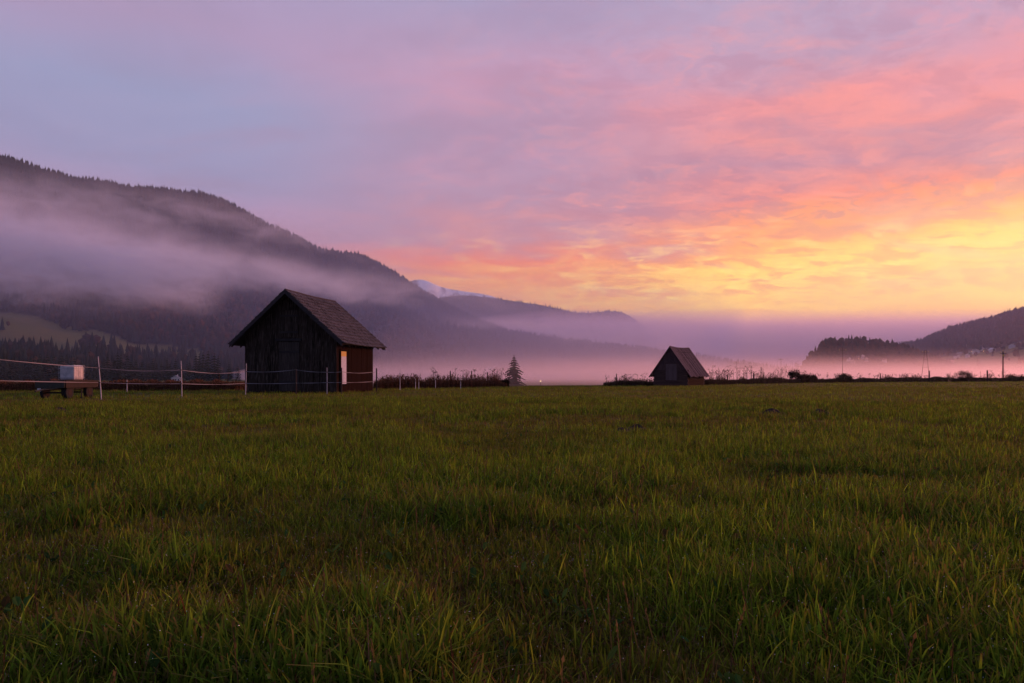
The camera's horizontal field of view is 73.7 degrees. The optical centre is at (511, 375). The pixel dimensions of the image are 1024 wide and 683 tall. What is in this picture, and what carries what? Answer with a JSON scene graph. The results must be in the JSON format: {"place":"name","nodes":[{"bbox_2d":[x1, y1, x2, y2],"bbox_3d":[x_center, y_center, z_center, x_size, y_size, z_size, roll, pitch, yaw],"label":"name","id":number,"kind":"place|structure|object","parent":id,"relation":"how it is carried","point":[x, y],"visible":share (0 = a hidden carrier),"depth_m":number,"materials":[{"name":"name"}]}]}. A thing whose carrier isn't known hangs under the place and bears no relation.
{"place":"outdoors","nodes":[
{"label":"outdoors","id":0,"kind":"place"},
{"bbox_2d":[0,170,629,378],"bbox_3d":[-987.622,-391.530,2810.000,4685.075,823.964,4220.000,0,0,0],"label":"fog","id":1,"kind":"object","parent":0,"point":[26,324],"depth_m":1867.71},
{"bbox_2d":[0,153,656,378],"bbox_3d":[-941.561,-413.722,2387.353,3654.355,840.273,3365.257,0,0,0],"label":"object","id":2,"kind":"object","parent":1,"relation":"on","point":[206,325],"visible":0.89,"depth_m":2035.84,"materials":[{"name":"green plant"}]},
{"bbox_2d":[412,280,496,298],"bbox_3d":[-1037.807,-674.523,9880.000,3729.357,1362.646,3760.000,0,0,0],"label":"snow mountain","id":3,"kind":"structure","parent":0,"point":[437,291],"depth_m":9574.90,"materials":[{"name":"white snow"}]},
{"bbox_2d":[0,377,1023,682],"bbox_3d":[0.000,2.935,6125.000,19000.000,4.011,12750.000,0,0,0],"label":"ground","id":4,"kind":"structure","parent":0,"point":[564,381],"depth_m":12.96,"materials":[{"name":"green plant"}]},
{"bbox_2d":[4,361,13,380],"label":"spruce tree","id":5,"kind":"object","parent":4,"relation":"on","point":[8,375],"visible":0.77,"depth_m":722.40,"materials":[{"name":"green plant"}]},
{"bbox_2d":[6,359,20,380],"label":"spruce tree","id":6,"kind":"object","parent":4,"relation":"on","point":[14,376],"visible":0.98,"depth_m":670.07,"materials":[{"name":"green plant"}]},
{"bbox_2d":[12,359,21,380],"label":"spruce tree","id":7,"kind":"object","parent":4,"relation":"on","point":[17,363],"visible":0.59,"depth_m":733.43,"materials":[{"name":"green plant"}]},
{"bbox_2d":[18,358,35,380],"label":"spruce tree","id":8,"kind":"object","parent":4,"relation":"on","point":[27,369],"visible":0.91,"depth_m":694.40,"materials":[{"name":"green plant"}]},
{"bbox_2d":[30,357,38,377],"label":"spruce tree","id":9,"kind":"object","parent":4,"relation":"on","point":[34,367],"visible":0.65,"depth_m":784.15,"materials":[{"name":"green plant"}]},
{"bbox_2d":[32,356,48,380],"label":"spruce tree","id":10,"kind":"object","parent":4,"relation":"on","point":[40,375],"visible":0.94,"depth_m":668.78,"materials":[{"name":"green plant"}]},
{"bbox_2d":[39,357,56,379],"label":"spruce tree","id":11,"kind":"object","parent":4,"relation":"on","point":[47,374],"visible":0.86,"depth_m":697.66,"materials":[{"name":"green plant"}]},
{"bbox_2d":[49,354,59,379],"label":"spruce tree","id":12,"kind":"object","parent":4,"relation":"on","point":[53,362],"visible":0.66,"depth_m":747.32,"materials":[{"name":"green plant"}]},
{"bbox_2d":[55,356,65,379],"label":"spruce tree","id":13,"kind":"object","parent":4,"relation":"on","point":[59,366],"visible":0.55,"depth_m":700.84,"materials":[{"name":"green plant"}]},
{"bbox_2d":[34,380,97,398],"bbox_3d":[-18.304,0.550,27.699,1.280,0.740,2.800,0,0,3],"label":"farm trailer","id":14,"kind":"object","parent":4,"relation":"on","point":[65,387],"visible":0.93,"depth_m":27.42,"materials":[{"name":"paint"}]},
{"bbox_2d":[58,364,84,380],"bbox_3d":[-18.110,-0.117,28.090,0.664,0.750,0.664,0,0,3],"label":"water tank","id":15,"kind":"object","parent":14,"relation":"on","point":[69,372],"visible":0.82,"depth_m":27.80,"materials":[{"name":"plastic"}]},
{"bbox_2d":[85,366,93,379],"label":"spruce tree","id":16,"kind":"object","parent":4,"relation":"on","point":[90,376],"visible":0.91,"depth_m":724.14,"materials":[{"name":"green plant"}]},
{"bbox_2d":[92,361,101,379],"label":"spruce tree","id":17,"kind":"object","parent":4,"relation":"on","point":[97,375],"visible":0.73,"depth_m":821.76,"materials":[{"name":"green plant"}]},
{"bbox_2d":[98,359,106,378],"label":"spruce tree","id":18,"kind":"object","parent":4,"relation":"on","point":[103,363],"visible":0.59,"depth_m":781.42,"materials":[{"name":"green plant"}]},
{"bbox_2d":[101,354,111,380],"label":"spruce tree","id":19,"kind":"object","parent":4,"relation":"on","point":[107,372],"visible":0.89,"depth_m":743.76,"materials":[{"name":"green plant"}]},
{"bbox_2d":[108,353,126,380],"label":"spruce tree","id":20,"kind":"object","parent":4,"relation":"on","point":[115,371],"visible":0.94,"depth_m":652.37,"materials":[{"name":"green plant"}]},
{"bbox_2d":[116,358,127,379],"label":"spruce tree","id":21,"kind":"object","parent":4,"relation":"on","point":[121,370],"visible":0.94,"depth_m":654.33,"materials":[{"name":"green plant"}]},
{"bbox_2d":[0,378,244,390],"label":"dry weeds","id":22,"kind":"object","parent":4,"relation":"on","point":[190,385],"visible":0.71,"depth_m":43.08,"materials":[{"name":"brown plant"}]},
{"bbox_2d":[122,353,133,379],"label":"spruce tree","id":23,"kind":"object","parent":4,"relation":"on","point":[127,363],"visible":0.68,"depth_m":823.76,"materials":[{"name":"green plant"}]},
{"bbox_2d":[127,360,136,380],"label":"spruce tree","id":24,"kind":"object","parent":4,"relation":"on","point":[131,375],"visible":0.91,"depth_m":663.64,"materials":[{"name":"green plant"}]},
{"bbox_2d":[137,360,147,380],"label":"spruce tree","id":25,"kind":"object","parent":4,"relation":"on","point":[142,376],"visible":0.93,"depth_m":674.26,"materials":[{"name":"green plant"}]},
{"bbox_2d":[152,363,161,380],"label":"spruce tree","id":26,"kind":"object","parent":4,"relation":"on","point":[156,377],"visible":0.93,"depth_m":641.64,"materials":[{"name":"green plant"}]},
{"bbox_2d":[159,360,171,379],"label":"spruce tree","id":27,"kind":"object","parent":4,"relation":"on","point":[166,367],"visible":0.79,"depth_m":792.48,"materials":[{"name":"green plant"}]},
{"bbox_2d":[165,366,172,379],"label":"spruce tree","id":28,"kind":"object","parent":4,"relation":"on","point":[169,373],"visible":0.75,"depth_m":702.45,"materials":[{"name":"green plant"}]},
{"bbox_2d":[168,359,182,379],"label":"spruce tree","id":29,"kind":"object","parent":4,"relation":"on","point":[175,365],"visible":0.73,"depth_m":653.42,"materials":[{"name":"green plant"}]},
{"bbox_2d":[171,374,180,381],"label":"house","id":30,"kind":"structure","parent":4,"relation":"on","point":[176,377],"depth_m":607.01,"materials":[{"name":"metal"}]},
{"bbox_2d":[182,364,191,380],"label":"spruce tree","id":31,"kind":"object","parent":4,"relation":"on","point":[186,373],"visible":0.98,"depth_m":738.56,"materials":[{"name":"green plant"}]},
{"bbox_2d":[0,356,376,397],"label":"tape fence","id":32,"kind":"object","parent":4,"relation":"on","point":[181,383],"visible":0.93,"depth_m":29.53,"materials":[{"name":"white plastic"}]},
{"bbox_2d":[186,363,194,379],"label":"spruce tree","id":33,"kind":"object","parent":4,"relation":"on","point":[190,368],"visible":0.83,"depth_m":782.74,"materials":[{"name":"green plant"}]},
{"bbox_2d":[192,356,200,379],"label":"spruce tree","id":34,"kind":"object","parent":4,"relation":"on","point":[196,371],"visible":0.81,"depth_m":828.49,"materials":[{"name":"green plant"}]},
{"bbox_2d":[193,354,205,377],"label":"spruce tree","id":35,"kind":"object","parent":4,"relation":"on","point":[198,367],"visible":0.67,"depth_m":832.15,"materials":[{"name":"green plant"}]},
{"bbox_2d":[197,355,208,379],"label":"spruce tree","id":36,"kind":"object","parent":4,"relation":"on","point":[202,370],"visible":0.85,"depth_m":755.04,"materials":[{"name":"green plant"}]},
{"bbox_2d":[201,354,213,380],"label":"spruce tree","id":37,"kind":"object","parent":4,"relation":"on","point":[208,376],"visible":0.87,"depth_m":671.61,"materials":[{"name":"green plant"}]},
{"bbox_2d":[206,353,221,380],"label":"spruce tree","id":38,"kind":"object","parent":4,"relation":"on","point":[213,371],"visible":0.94,"depth_m":664.24,"materials":[{"name":"green plant"}]},
{"bbox_2d":[215,358,222,379],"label":"spruce tree","id":39,"kind":"object","parent":4,"relation":"on","point":[219,369],"visible":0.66,"depth_m":793.60,"materials":[{"name":"green plant"}]},
{"bbox_2d":[225,364,233,380],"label":"spruce tree","id":40,"kind":"object","parent":4,"relation":"on","point":[229,378],"visible":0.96,"depth_m":712.43,"materials":[{"name":"green plant"}]},
{"bbox_2d":[233,366,242,380],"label":"spruce tree","id":41,"kind":"object","parent":4,"relation":"on","point":[237,377],"visible":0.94,"depth_m":722.04,"materials":[{"name":"green plant"}]},
{"bbox_2d":[228,289,386,392],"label":"barn","id":42,"kind":"structure","parent":4,"relation":"on","point":[284,331],"depth_m":37.64,"materials":[{"name":"wood"}]},
{"bbox_2d":[279,342,299,390],"bbox_3d":[-12.237,-0.530,37.464,1.196,2.700,0.111,0,0,11],"label":"door","id":43,"kind":"structure","parent":42,"relation":"in","point":[289,352],"depth_m":37.47,"materials":[{"name":"wood"}]},
{"bbox_2d":[341,351,345,383],"bbox_3d":[-9.331,-0.460,37.814,0.037,1.800,0.660,0,0,11],"label":"door panel","id":44,"kind":"structure","parent":42,"relation":"in","point":[343,354],"depth_m":37.76,"materials":[{"name":"paint"}]},
{"bbox_2d":[378,364,385,377],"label":"spruce tree","id":45,"kind":"object","parent":4,"relation":"on","point":[381,371],"visible":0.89,"depth_m":907.18,"materials":[{"name":"green plant"}]},
{"bbox_2d":[417,363,422,378],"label":"spruce tree","id":46,"kind":"object","parent":4,"relation":"on","point":[419,369],"visible":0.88,"depth_m":1051.49,"materials":[{"name":"green plant"}]},
{"bbox_2d":[373,372,507,388],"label":"dry weeds","id":47,"kind":"object","parent":4,"relation":"on","point":[387,382],"visible":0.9,"depth_m":51.95,"materials":[{"name":"brown plant"}]},
{"bbox_2d":[430,367,505,379],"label":"dead stalks","id":48,"kind":"object","parent":4,"relation":"on","point":[467,373],"visible":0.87,"depth_m":55.51,"materials":[{"name":"brown plant"}]},
{"bbox_2d":[482,366,503,379],"bbox_3d":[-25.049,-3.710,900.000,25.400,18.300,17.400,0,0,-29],"label":"bush","id":49,"kind":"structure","parent":4,"relation":"on","point":[499,372],"depth_m":894.19,"materials":[{"name":"plant"}]},
{"bbox_2d":[501,378,509,385],"bbox_3d":[-0.636,0.607,57.023,1.200,0.833,1.059,0,0,-37],"label":"bush","id":50,"kind":"object","parent":4,"relation":"on","point":[507,381],"visible":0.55,"depth_m":56.94,"materials":[{"name":"green plant"}]},
{"bbox_2d":[6,423,1017,680],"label":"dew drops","id":51,"kind":"object","parent":4,"relation":"attached to","point":[464,545],"visible":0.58,"depth_m":3.32,"materials":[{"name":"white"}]},
{"bbox_2d":[0,404,1023,682],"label":"meadow herbs","id":52,"kind":"object","parent":4,"relation":"on","point":[150,654],"visible":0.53,"depth_m":3.02,"materials":[{"name":"green plant"}]},
{"bbox_2d":[505,357,526,385],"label":"spruce tree","id":53,"kind":"object","parent":4,"relation":"on","point":[513,373],"visible":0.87,"depth_m":283.30,"materials":[{"name":"green plant"}]},
{"bbox_2d":[605,373,651,382],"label":"dead stalks","id":54,"kind":"object","parent":4,"relation":"on","point":[626,376],"visible":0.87,"depth_m":63.82,"materials":[{"name":"brown plant"}]},
{"bbox_2d":[603,377,715,385],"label":"dry weeds","id":55,"kind":"object","parent":4,"relation":"on","point":[625,381],"visible":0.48,"depth_m":63.49,"materials":[{"name":"brown plant"}]},
{"bbox_2d":[649,346,708,385],"bbox_3d":[15.622,-0.939,63.645,4.118,3.598,4.602,0,0,37],"label":"hut","id":56,"kind":"object","parent":4,"relation":"on","point":[675,366],"visible":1,"depth_m":62.21,"materials":[{"name":"brown wood"}]},
{"bbox_2d":[665,363,677,380],"bbox_3d":[14.444,-0.355,61.905,1.200,1.690,0.063,0,0,37],"label":"door","id":57,"kind":"structure","parent":56,"relation":"in","point":[671,369],"depth_m":61.88,"materials":[{"name":"wood"}]},
{"bbox_2d":[708,365,788,384],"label":"dead stalks","id":58,"kind":"object","parent":4,"relation":"on","point":[723,370],"visible":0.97,"depth_m":77.91,"materials":[{"name":"brown plant"}]},
{"bbox_2d":[762,363,771,377],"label":"spruce tree","id":59,"kind":"object","parent":4,"relation":"on","point":[766,370],"visible":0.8,"depth_m":1194.17,"materials":[{"name":"pink plant"}]},
{"bbox_2d":[782,363,788,377],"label":"spruce tree","id":60,"kind":"object","parent":4,"relation":"on","point":[786,369],"visible":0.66,"depth_m":1209.85,"materials":[{"name":"pink plant"}]},
{"bbox_2d":[787,368,803,379],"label":"bush","id":61,"kind":"object","parent":4,"relation":"on","point":[795,374],"visible":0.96,"depth_m":89.73,"materials":[{"name":"black plant"}]},
{"bbox_2d":[800,373,810,381],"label":"bush","id":62,"kind":"object","parent":4,"relation":"on","point":[807,376],"visible":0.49,"depth_m":90.58,"materials":[{"name":"black plant"}]},
{"bbox_2d":[838,348,846,373],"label":"utility pole","id":63,"kind":"object","parent":4,"relation":"on","point":[842,350],"visible":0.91,"depth_m":379.86,"materials":[{"name":"brown wood"}]},
{"bbox_2d":[838,374,853,380],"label":"bush","id":64,"kind":"object","parent":4,"relation":"on","point":[849,377],"visible":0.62,"depth_m":96.65,"materials":[{"name":"black plant"}]},
{"bbox_2d":[705,370,1023,384],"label":"dry weeds","id":65,"kind":"object","parent":4,"relation":"on","point":[775,380],"visible":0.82,"depth_m":96.04,"materials":[{"name":"brown plant"}]},
{"bbox_2d":[811,372,1009,381],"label":"dead stalks","id":66,"kind":"object","parent":4,"relation":"on","point":[889,376],"visible":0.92,"depth_m":103.48,"materials":[{"name":"brown plant"}]},
{"bbox_2d":[921,350,928,376],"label":"utility pole","id":67,"kind":"object","parent":4,"relation":"on","point":[924,352],"visible":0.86,"depth_m":399.90,"materials":[{"name":"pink wood"}]},
{"bbox_2d":[954,371,974,381],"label":"bush","id":68,"kind":"object","parent":4,"relation":"on","point":[967,376],"visible":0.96,"depth_m":109.69,"materials":[{"name":"black plant"}]},
{"bbox_2d":[954,371,1005,381],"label":"dead stalks","id":69,"kind":"object","parent":4,"relation":"on","point":[981,376],"visible":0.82,"depth_m":113.03,"materials":[{"name":"brown plant"}]},
{"bbox_2d":[1000,351,1005,377],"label":"utility pole","id":70,"kind":"object","parent":4,"relation":"on","point":[1003,363],"visible":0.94,"depth_m":184.91,"materials":[{"name":"brown wood"}]},
{"bbox_2d":[1003,373,1023,378],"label":"bush","id":71,"kind":"object","parent":4,"relation":"on","point":[1021,375],"visible":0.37,"depth_m":117.41,"materials":[{"name":"plant"}]},
{"bbox_2d":[0,0,1023,368],"label":"sky","id":72,"kind":"structure","parent":0,"point":[761,181],"materials":[{"name":"purple"}]},
{"bbox_2d":[441,296,661,349],"bbox_3d":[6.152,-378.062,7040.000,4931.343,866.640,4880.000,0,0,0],"label":"ridge","id":73,"kind":"structure","parent":0,"point":[483,316],"depth_m":6602.83,"materials":[{"name":"purple"}]},
{"bbox_2d":[439,293,662,349],"bbox_3d":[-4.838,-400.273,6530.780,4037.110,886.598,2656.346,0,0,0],"label":"forest","id":74,"kind":"object","parent":73,"relation":"on","point":[621,340],"visible":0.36,"depth_m":6597.96,"materials":[{"name":"purple plant"}]},
{"bbox_2d":[628,424,645,431],"bbox_3d":[2.142,0.895,11.632,0.616,0.163,0.617,0,0,0],"label":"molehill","id":75,"kind":"object","parent":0,"point":[638,425],"visible":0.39,"depth_m":11.54,"materials":[{"name":"soil"}]},
{"bbox_2d":[522,333,782,376],"bbox_3d":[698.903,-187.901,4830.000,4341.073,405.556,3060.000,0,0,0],"label":"foothill","id":76,"kind":"structure","parent":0,"point":[710,367],"depth_m":4580.12,"materials":[{"name":"purple"}]},
{"bbox_2d":[498,326,798,375],"bbox_3d":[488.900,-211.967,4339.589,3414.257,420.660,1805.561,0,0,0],"label":"forest","id":77,"kind":"object","parent":76,"relation":"on","point":[721,364],"visible":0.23,"depth_m":4593.84,"materials":[{"name":"purple plant"}]},
{"bbox_2d":[762,408,782,413],"bbox_3d":[6.523,0.887,16.976,0.709,0.188,0.716,0,0,0],"label":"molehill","id":78,"kind":"object","parent":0,"point":[773,409],"visible":0.49,"depth_m":16.95,"materials":[{"name":"soil"}]},
{"bbox_2d":[817,345,961,377],"bbox_3d":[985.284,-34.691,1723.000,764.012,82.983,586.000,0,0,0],"label":"wooded knoll","id":79,"kind":"structure","parent":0,"point":[862,368],"depth_m":1495.84,"materials":[{"name":"pink"}]},
{"bbox_2d":[800,335,971,377],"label":"forest","id":80,"kind":"object","parent":79,"relation":"on","point":[822,359],"visible":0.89,"depth_m":1532.64,"materials":[{"name":"pink plant"}]},
{"bbox_2d":[937,318,1023,377],"bbox_3d":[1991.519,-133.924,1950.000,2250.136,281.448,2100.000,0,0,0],"label":"village hill","id":81,"kind":"structure","parent":0,"point":[991,364],"depth_m":1658.48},
{"bbox_2d":[890,306,1023,373],"bbox_3d":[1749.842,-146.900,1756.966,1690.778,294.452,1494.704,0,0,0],"label":"forest","id":82,"kind":"object","parent":81,"relation":"on","point":[935,343],"visible":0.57,"depth_m":2122.26,"materials":[{"name":"purple plant"}]}
]}

